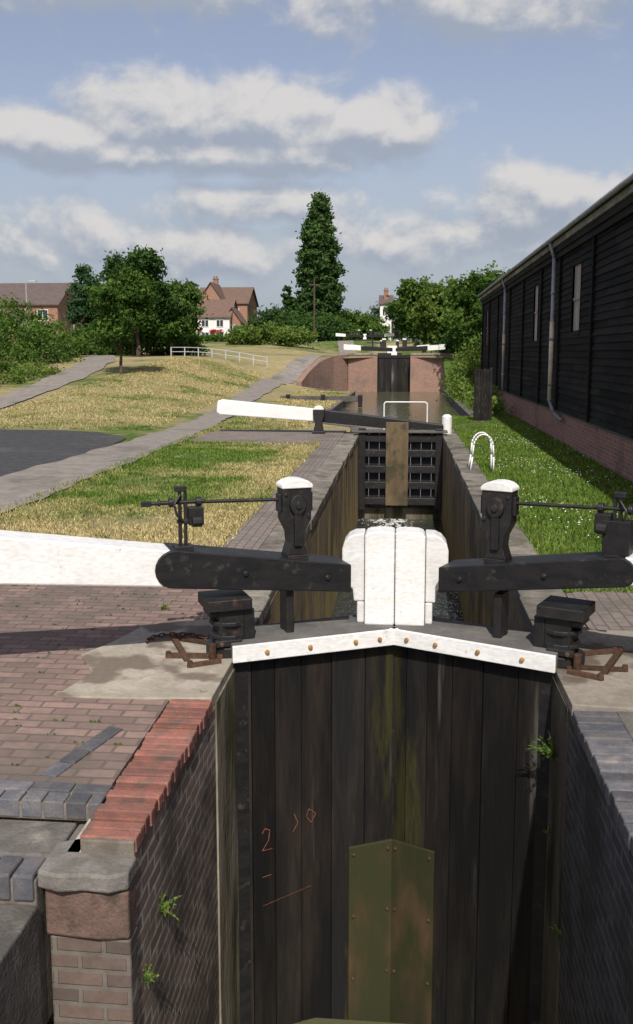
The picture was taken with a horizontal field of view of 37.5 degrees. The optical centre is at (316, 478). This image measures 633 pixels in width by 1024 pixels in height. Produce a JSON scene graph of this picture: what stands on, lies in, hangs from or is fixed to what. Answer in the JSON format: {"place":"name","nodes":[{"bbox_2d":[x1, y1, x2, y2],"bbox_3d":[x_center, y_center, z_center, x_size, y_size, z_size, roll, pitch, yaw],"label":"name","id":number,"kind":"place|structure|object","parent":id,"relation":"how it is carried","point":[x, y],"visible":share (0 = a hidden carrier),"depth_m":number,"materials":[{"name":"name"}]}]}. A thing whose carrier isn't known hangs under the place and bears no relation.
{"place":"outdoors","nodes":[
{"label":"outdoors","id":0,"kind":"place"},
{"bbox_2d":[0,355,114,407],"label":"side path","id":1,"kind":"structure","parent":0,"point":[89,365],"depth_m":43.85,"materials":[{"name":"grey concrete"}]},
{"bbox_2d":[0,429,125,476],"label":"asphalt road","id":2,"kind":"structure","parent":0,"point":[20,450],"depth_m":22.92,"materials":[{"name":"grey asphalt"}]},
{"bbox_2d":[0,584,216,787],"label":"brick paving","id":3,"kind":"structure","parent":0,"point":[29,744],"depth_m":6.62,"materials":[{"name":"brown brick"}]},
{"bbox_2d":[41,726,122,777],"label":"drain bricks","id":4,"kind":"object","parent":3,"relation":"on","point":[67,761],"visible":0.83,"depth_m":5.29,"materials":[{"name":"grey brick"}]},
{"bbox_2d":[1,585,183,765],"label":"weeds","id":5,"kind":"object","parent":3,"relation":"on","point":[74,741],"visible":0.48,"depth_m":7.16,"materials":[{"name":"green plant"}]},
{"bbox_2d":[161,602,168,609],"bbox_3d":[-1.340,1.122,8.305,0.093,0.111,0.162,1,8,5],"label":"weed plant","id":6,"kind":"object","parent":3,"relation":"on","point":[164,606],"visible":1,"depth_m":8.28,"materials":[{"name":"green plant"}]},
{"bbox_2d":[0,357,264,429],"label":"grass","id":7,"kind":"structure","parent":0,"point":[189,361],"depth_m":38.64,"materials":[{"name":"yellow"}]},
{"bbox_2d":[0,439,322,546],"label":"grass","id":8,"kind":"structure","parent":0,"point":[189,466],"depth_m":15.26,"materials":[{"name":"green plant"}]},
{"bbox_2d":[189,430,345,443],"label":"brick paving","id":9,"kind":"structure","parent":0,"point":[308,436],"depth_m":25.39,"materials":[{"name":"grey brick"}]},
{"bbox_2d":[312,405,324,433],"bbox_3d":[0.063,-1.663,26.244,0.360,0.820,0.250,1,8,5],"label":"paddle stand","id":10,"kind":"object","parent":9,"relation":"on","point":[318,413],"visible":0.97,"depth_m":26.15,"materials":[{"name":"black metal"}]},
{"bbox_2d":[222,443,335,549],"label":"brick paving","id":11,"kind":"structure","parent":0,"point":[257,530],"depth_m":12.86,"materials":[{"name":"grey brick"}]},
{"bbox_2d":[0,341,631,1023],"bbox_3d":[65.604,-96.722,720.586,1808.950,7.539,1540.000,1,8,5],"label":"ground","id":12,"kind":"structure","parent":0,"point":[280,357],"depth_m":37.62,"materials":[{"name":"plant"}]},
{"bbox_2d":[25,280,36,326],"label":"street lamp","id":13,"kind":"object","parent":12,"relation":"on","point":[26,289],"visible":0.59,"depth_m":81.14,"materials":[{"name":"metal"}]},
{"bbox_2d":[0,361,64,387],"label":"bush","id":14,"kind":"object","parent":12,"relation":"on","point":[30,371],"visible":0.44,"depth_m":43.68,"materials":[{"name":"green plant"}]},
{"bbox_2d":[0,289,82,342],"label":"walls","id":15,"kind":"structure","parent":12,"relation":"on","point":[60,309],"depth_m":109.15,"materials":[{"name":"brick"}]},
{"bbox_2d":[0,283,71,304],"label":"roof","id":16,"kind":"structure","parent":15,"relation":"on","point":[48,293],"depth_m":110.93,"materials":[{"name":"tile"}]},
{"bbox_2d":[37,309,47,320],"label":"windows","id":17,"kind":"structure","parent":15,"relation":"attached to","point":[46,311],"depth_m":108.77,"materials":[{"name":"white glass"}]},
{"bbox_2d":[0,292,94,375],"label":"hedge","id":18,"kind":"object","parent":12,"relation":"on","point":[27,345],"visible":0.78,"depth_m":54.25,"materials":[{"name":"green plant"}]},
{"bbox_2d":[0,819,139,1023],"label":"brick pier","id":19,"kind":"structure","parent":12,"relation":"on","point":[68,942],"depth_m":4.31,"materials":[{"name":"brown brick"}]},
{"bbox_2d":[64,263,101,337],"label":"pine tree","id":20,"kind":"object","parent":12,"relation":"on","point":[77,311],"visible":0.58,"depth_m":76.04,"materials":[{"name":"green plant"}]},
{"bbox_2d":[0,421,233,516],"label":"grass tufts","id":21,"kind":"object","parent":12,"relation":"on","point":[200,433],"visible":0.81,"depth_m":18.09,"materials":[{"name":"green"}]},
{"bbox_2d":[83,266,159,374],"bbox_3d":[-9.597,-7.610,45.856,3.665,5.565,3.988,-3,8,-18],"label":"broadleaf tree","id":22,"kind":"object","parent":12,"relation":"on","point":[110,328],"visible":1,"depth_m":44.93,"materials":[{"name":"green plant"}]},
{"bbox_2d":[97,276,159,355],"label":"broadleaf tree","id":23,"kind":"object","parent":12,"relation":"on","point":[141,335],"visible":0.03,"depth_m":66.22,"materials":[{"name":"green plant"}]},
{"bbox_2d":[65,320,212,355],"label":"bush","id":24,"kind":"object","parent":12,"relation":"on","point":[185,341],"visible":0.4,"depth_m":66.50,"materials":[{"name":"green plant"}]},
{"bbox_2d":[97,244,184,356],"bbox_3d":[-11.387,-11.333,60.404,5.243,7.340,5.316,2,8,18],"label":"broadleaf tree","id":25,"kind":"object","parent":12,"relation":"on","point":[150,261],"visible":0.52,"depth_m":59.29,"materials":[{"name":"green plant"}]},
{"bbox_2d":[54,620,233,707],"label":"concrete slab","id":26,"kind":"structure","parent":12,"relation":"on","point":[133,665],"depth_m":6.67,"materials":[{"name":"beige concrete"}]},
{"bbox_2d":[135,278,213,355],"bbox_3d":[-9.247,-10.550,61.448,4.919,5.468,4.270,7,10,43],"label":"broadleaf tree","id":27,"kind":"object","parent":12,"relation":"on","point":[189,293],"visible":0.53,"depth_m":60.87,"materials":[{"name":"green plant"}]},
{"bbox_2d":[0,340,355,512],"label":"towpath","id":28,"kind":"structure","parent":12,"relation":"on","point":[25,484],"depth_m":20.56,"materials":[{"name":"grey concrete"}]},
{"bbox_2d":[186,331,226,341],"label":"bush","id":29,"kind":"object","parent":12,"relation":"on","point":[213,337],"visible":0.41,"depth_m":126.74,"materials":[{"name":"green plant"}]},
{"bbox_2d":[199,328,222,333],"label":"flowers","id":30,"kind":"object","parent":12,"relation":"on","point":[211,331],"visible":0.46,"depth_m":129.99,"materials":[{"name":"red plant"}]},
{"bbox_2d":[204,283,220,298],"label":"walls","id":31,"kind":"structure","parent":12,"relation":"on","point":[211,291],"depth_m":147.56,"materials":[{"name":"brick"}]},
{"bbox_2d":[204,282,224,298],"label":"roof","id":32,"kind":"structure","parent":31,"relation":"on","point":[217,288],"depth_m":149.16,"materials":[{"name":"tile"}]},
{"bbox_2d":[68,440,358,1023],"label":"lock wall","id":33,"kind":"structure","parent":12,"relation":"on","point":[188,850],"depth_m":5.99,"materials":[{"name":"brick"}]},
{"bbox_2d":[0,699,211,856],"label":"brick edging","id":34,"kind":"object","parent":33,"relation":"on","point":[122,814],"visible":1,"depth_m":4.82,"materials":[{"name":"red brick"}]},
{"bbox_2d":[141,964,159,987],"bbox_3d":[-0.823,2.423,4.546,0.101,0.092,0.125,3,8,21],"label":"fern plant","id":35,"kind":"object","parent":33,"relation":"attached to","point":[147,975],"visible":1,"depth_m":4.56,"materials":[{"name":"green plant"}]},
{"bbox_2d":[157,890,182,919],"bbox_3d":[-0.774,2.221,4.858,0.135,0.108,0.242,0,8,-1],"label":"fern plant","id":36,"kind":"object","parent":33,"relation":"attached to","point":[164,907],"visible":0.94,"depth_m":4.85,"materials":[{"name":"green plant"}]},
{"bbox_2d":[207,432,358,624],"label":"coping stones","id":37,"kind":"object","parent":33,"relation":"on","point":[324,477],"visible":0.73,"depth_m":14.92,"materials":[{"name":"grey stone"}]},
{"bbox_2d":[0,526,632,1023],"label":"lock gate","id":38,"kind":"structure","parent":33,"relation":"attached to","point":[392,804],"depth_m":7.25,"materials":[{"name":"brown wood"}]},
{"bbox_2d":[141,477,312,559],"bbox_3d":[-0.650,0.337,6.968,1.307,0.645,0.207,-3,8,-20],"label":"paddle gear","id":39,"kind":"object","parent":38,"relation":"on","point":[293,499],"visible":0.99,"depth_m":7.04,"materials":[{"name":"black metal"}]},
{"bbox_2d":[481,479,632,563],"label":"paddle gear","id":40,"kind":"object","parent":38,"relation":"on","point":[500,503],"visible":1,"depth_m":6.88,"materials":[{"name":"black metal"}]},
{"bbox_2d":[196,292,237,340],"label":"white cottage","id":41,"kind":"structure","parent":12,"relation":"on","point":[219,318],"depth_m":130.38,"materials":[{"name":"paint"}]},
{"bbox_2d":[201,320,223,339],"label":"windows","id":42,"kind":"structure","parent":41,"relation":"in","point":[219,323],"depth_m":130.17,"materials":[{"name":"white glass"}]},
{"bbox_2d":[171,347,267,366],"bbox_3d":[-6.317,-7.857,60.335,6.360,1.359,0.060,1,8,5],"label":"rail fence","id":43,"kind":"object","parent":12,"relation":"on","point":[184,351],"visible":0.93,"depth_m":60.28,"materials":[{"name":"wood"}]},
{"bbox_2d":[230,309,244,327],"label":"walls","id":44,"kind":"structure","parent":12,"relation":"on","point":[234,319],"depth_m":130.81,"materials":[{"name":"brick"}]},
{"bbox_2d":[228,307,246,322],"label":"roof","id":45,"kind":"structure","parent":44,"relation":"on","point":[239,314],"depth_m":131.99,"materials":[{"name":"tile"}]},
{"bbox_2d":[237,292,256,323],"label":"walls","id":46,"kind":"structure","parent":12,"relation":"on","point":[245,311],"depth_m":151.42,"materials":[{"name":"brick"}]},
{"bbox_2d":[199,287,258,306],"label":"roof","id":47,"kind":"structure","parent":46,"relation":"on","point":[241,295],"depth_m":152.26,"materials":[{"name":"tile"}]},
{"bbox_2d":[213,276,218,284],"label":"chimney","id":48,"kind":"object","parent":47,"relation":"on","point":[216,279],"visible":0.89,"depth_m":151.94,"materials":[{"name":"brick"}]},
{"bbox_2d":[221,319,319,347],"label":"hedge","id":49,"kind":"object","parent":12,"relation":"on","point":[283,335],"visible":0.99,"depth_m":98.87,"materials":[{"name":"green plant"}]},
{"bbox_2d":[213,388,352,429],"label":"grass","id":50,"kind":"structure","parent":12,"relation":"on","point":[314,392],"depth_m":33.16,"materials":[{"name":"green"}]},
{"bbox_2d":[280,285,300,312],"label":"broadleaf tree","id":51,"kind":"object","parent":12,"relation":"on","point":[288,299],"visible":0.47,"depth_m":138.03,"materials":[{"name":"green plant"}]},
{"bbox_2d":[242,303,353,341],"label":"bush","id":52,"kind":"object","parent":12,"relation":"on","point":[297,320],"visible":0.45,"depth_m":118.51,"materials":[{"name":"green plant"}]},
{"bbox_2d":[176,298,428,340],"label":"distant trees","id":53,"kind":"object","parent":12,"relation":"on","point":[375,311],"visible":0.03,"depth_m":194.26,"materials":[{"name":"green plant"}]},
{"bbox_2d":[309,279,318,341],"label":"telegraph pole","id":54,"kind":"object","parent":12,"relation":"on","point":[313,284],"visible":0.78,"depth_m":110.66,"materials":[{"name":"brown wood"}]},
{"bbox_2d":[291,189,348,341],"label":"poplar tree","id":55,"kind":"object","parent":12,"relation":"on","point":[316,254],"visible":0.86,"depth_m":145.65,"materials":[{"name":"green plant"}]},
{"bbox_2d":[304,388,359,431],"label":"canal bank wall","id":56,"kind":"structure","parent":12,"relation":"on","point":[339,405],"depth_m":41.45,"materials":[{"name":"stone"}]},
{"bbox_2d":[280,394,362,406],"bbox_3d":[0.225,-3.798,45.195,4.000,0.600,0.450,1,8,5],"label":"timber edging","id":57,"kind":"object","parent":56,"relation":"attached to","point":[358,398],"visible":0.71,"depth_m":45.00,"materials":[{"name":"wood"}]},
{"bbox_2d":[327,307,394,340],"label":"distant trees","id":58,"kind":"object","parent":12,"relation":"on","point":[363,323],"visible":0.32,"depth_m":147.68,"materials":[{"name":"green plant"}]},
{"bbox_2d":[336,330,393,340],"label":"lock gate","id":59,"kind":"structure","parent":12,"relation":"on","point":[364,336],"depth_m":111.61,"materials":[{"name":"white wood"}]},
{"bbox_2d":[296,353,454,391],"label":"distant lock walls","id":60,"kind":"structure","parent":12,"relation":"on","point":[338,372],"depth_m":63.20,"materials":[{"name":"brick"}]},
{"bbox_2d":[358,340,428,354],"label":"lock gate","id":61,"kind":"structure","parent":60,"relation":"attached to","point":[397,345],"depth_m":82.87,"materials":[{"name":"white wood"}]},
{"bbox_2d":[344,338,444,391],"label":"lock gate","id":62,"kind":"structure","parent":60,"relation":"attached to","point":[393,371],"depth_m":64.68,"materials":[{"name":"brown wood"}]},
{"bbox_2d":[380,304,391,340],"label":"walls","id":63,"kind":"structure","parent":12,"relation":"on","point":[381,309],"depth_m":165.28,"materials":[{"name":"white paint"}]},
{"bbox_2d":[378,295,393,303],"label":"roof","id":64,"kind":"structure","parent":63,"relation":"on","point":[383,301],"depth_m":166.49,"materials":[{"name":"tile"}]},
{"bbox_2d":[384,288,388,299],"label":"chimney","id":65,"kind":"object","parent":63,"relation":"on","point":[385,294],"visible":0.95,"depth_m":166.41,"materials":[{"name":"brick"}]},
{"bbox_2d":[379,296,414,340],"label":"broadleaf tree","id":66,"kind":"object","parent":12,"relation":"on","point":[391,315],"visible":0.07,"depth_m":108.87,"materials":[{"name":"green plant"}]},
{"bbox_2d":[384,274,446,352],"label":"broadleaf tree","id":67,"kind":"object","parent":12,"relation":"on","point":[408,290],"visible":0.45,"depth_m":89.21,"materials":[{"name":"green plant"}]},
{"bbox_2d":[406,275,468,352],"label":"broadleaf tree","id":68,"kind":"object","parent":12,"relation":"on","point":[429,307],"visible":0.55,"depth_m":69.22,"materials":[{"name":"green plant"}]},
{"bbox_2d":[434,311,476,352],"bbox_3d":[10.877,-9.924,66.714,5.015,4.632,7.618,1,8,5],"label":"bush","id":69,"kind":"object","parent":12,"relation":"on","point":[449,346],"visible":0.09,"depth_m":64.86,"materials":[{"name":"green plant"}]},
{"bbox_2d":[444,390,482,427],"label":"canal bank wall","id":70,"kind":"structure","parent":12,"relation":"on","point":[460,407],"depth_m":40.35,"materials":[{"name":"stone"}]},
{"bbox_2d":[438,260,509,354],"bbox_3d":[11.368,-9.906,60.774,6.998,8.572,7.108,1,8,5],"label":"broadleaf tree","id":71,"kind":"object","parent":12,"relation":"on","point":[464,294],"visible":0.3,"depth_m":60.37,"materials":[{"name":"green plant"}]},
{"bbox_2d":[436,332,512,416],"bbox_3d":[8.616,-5.548,46.501,5.275,4.089,29.168,1,8,5],"label":"hedge","id":72,"kind":"object","parent":12,"relation":"on","point":[461,375],"visible":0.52,"depth_m":48.89,"materials":[{"name":"green plant"}]},
{"bbox_2d":[473,368,492,420],"bbox_3d":[5.571,-2.720,31.175,0.600,2.000,0.120,1,8,5],"label":"timber fence","id":73,"kind":"object","parent":12,"relation":"on","point":[483,382],"visible":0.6,"depth_m":31.12,"materials":[{"name":"brown wood"}]},
{"bbox_2d":[441,442,632,1023],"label":"lock wall","id":74,"kind":"structure","parent":12,"relation":"on","point":[587,970],"depth_m":5.88,"materials":[{"name":"grey brick"}]},
{"bbox_2d":[443,429,632,854],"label":"coping stones","id":75,"kind":"object","parent":74,"relation":"on","point":[605,739],"visible":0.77,"depth_m":5.71,"materials":[{"name":"grey stone"}]},
{"bbox_2d":[442,414,451,433],"bbox_3d":[3.683,-1.540,26.302,0.278,0.560,0.278,1,8,5],"label":"mooring bollard","id":76,"kind":"object","parent":75,"relation":"on","point":[447,421],"visible":0.91,"depth_m":26.19,"materials":[{"name":"white paint"}]},
{"bbox_2d":[468,432,494,470],"bbox_3d":[3.192,-0.523,18.048,0.474,0.749,0.484,1,8,5],"label":"ladder handrail","id":77,"kind":"object","parent":75,"relation":"on","point":[473,445],"visible":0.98,"depth_m":17.87,"materials":[{"name":"white metal"}]},
{"bbox_2d":[526,727,558,761],"bbox_3d":[1.608,1.869,6.545,0.205,0.254,0.347,-4,8,-25],"label":"fern plant","id":78,"kind":"object","parent":74,"relation":"attached to","point":[548,752],"visible":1,"depth_m":6.56,"materials":[{"name":"green plant"}]},
{"bbox_2d":[548,922,562,935],"bbox_3d":[1.619,3.032,6.250,0.086,0.063,0.145,-2,8,-18],"label":"fern plant","id":79,"kind":"object","parent":74,"relation":"attached to","point":[558,931],"visible":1,"depth_m":6.26,"materials":[{"name":"green plant"}]},
{"bbox_2d":[477,173,632,481],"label":"timber shed","id":80,"kind":"structure","parent":12,"relation":"on","point":[557,336],"depth_m":21.95,"materials":[{"name":"black painted timber"},{"name":"brick"},{"name":"painted metal"}]},
{"bbox_2d":[554,629,632,715],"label":"concrete slab","id":81,"kind":"structure","parent":12,"relation":"on","point":[612,691],"depth_m":6.44,"materials":[{"name":"beige concrete"}]},
{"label":"walls","id":82,"kind":"object","parent":12,"relation":"on","visible":0},
{"bbox_2d":[6,313,35,325],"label":"roof","id":83,"kind":"structure","parent":82,"relation":"on","point":[18,319],"depth_m":107.37,"materials":[{"name":"tile"}]},
{"bbox_2d":[0,0,632,496],"label":"sky","id":84,"kind":"structure","parent":0,"point":[443,138],"materials":[{"name":"blue"}]},
{"bbox_2d":[295,1018,402,1023],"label":"canal water","id":85,"kind":"structure","parent":0,"point":[323,1021],"depth_m":7.53,"materials":[{"name":"green liquid"}]},
{"bbox_2d":[331,518,463,620],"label":"lock chamber water","id":86,"kind":"structure","parent":0,"point":[445,605],"depth_m":17.95,"materials":[{"name":"grey liquid"}]},
{"bbox_2d":[217,399,447,519],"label":"lock gate","id":87,"kind":"structure","parent":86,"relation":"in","point":[389,476],"depth_m":26.12,"materials":[{"name":"black paint"},{"name":"wood plank"},{"name":"white paint"}]},
{"bbox_2d":[340,392,459,442],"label":"canal water","id":88,"kind":"structure","parent":0,"point":[372,403],"depth_m":45.83,"materials":[{"name":"brown liquid"}]},
{"bbox_2d":[452,415,632,592],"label":"grass","id":89,"kind":"structure","parent":0,"point":[526,451],"depth_m":16.82,"materials":[{"name":"green plant"}]},
{"bbox_2d":[468,425,605,537],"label":"daisies","id":90,"kind":"object","parent":89,"relation":"on","point":[551,467],"visible":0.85,"depth_m":18.03,"materials":[{"name":"white plant"}]},
{"bbox_2d":[566,588,632,630],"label":"brick paving","id":91,"kind":"structure","parent":0,"point":[613,610],"depth_m":8.30,"materials":[{"name":"brick"}]}
]}

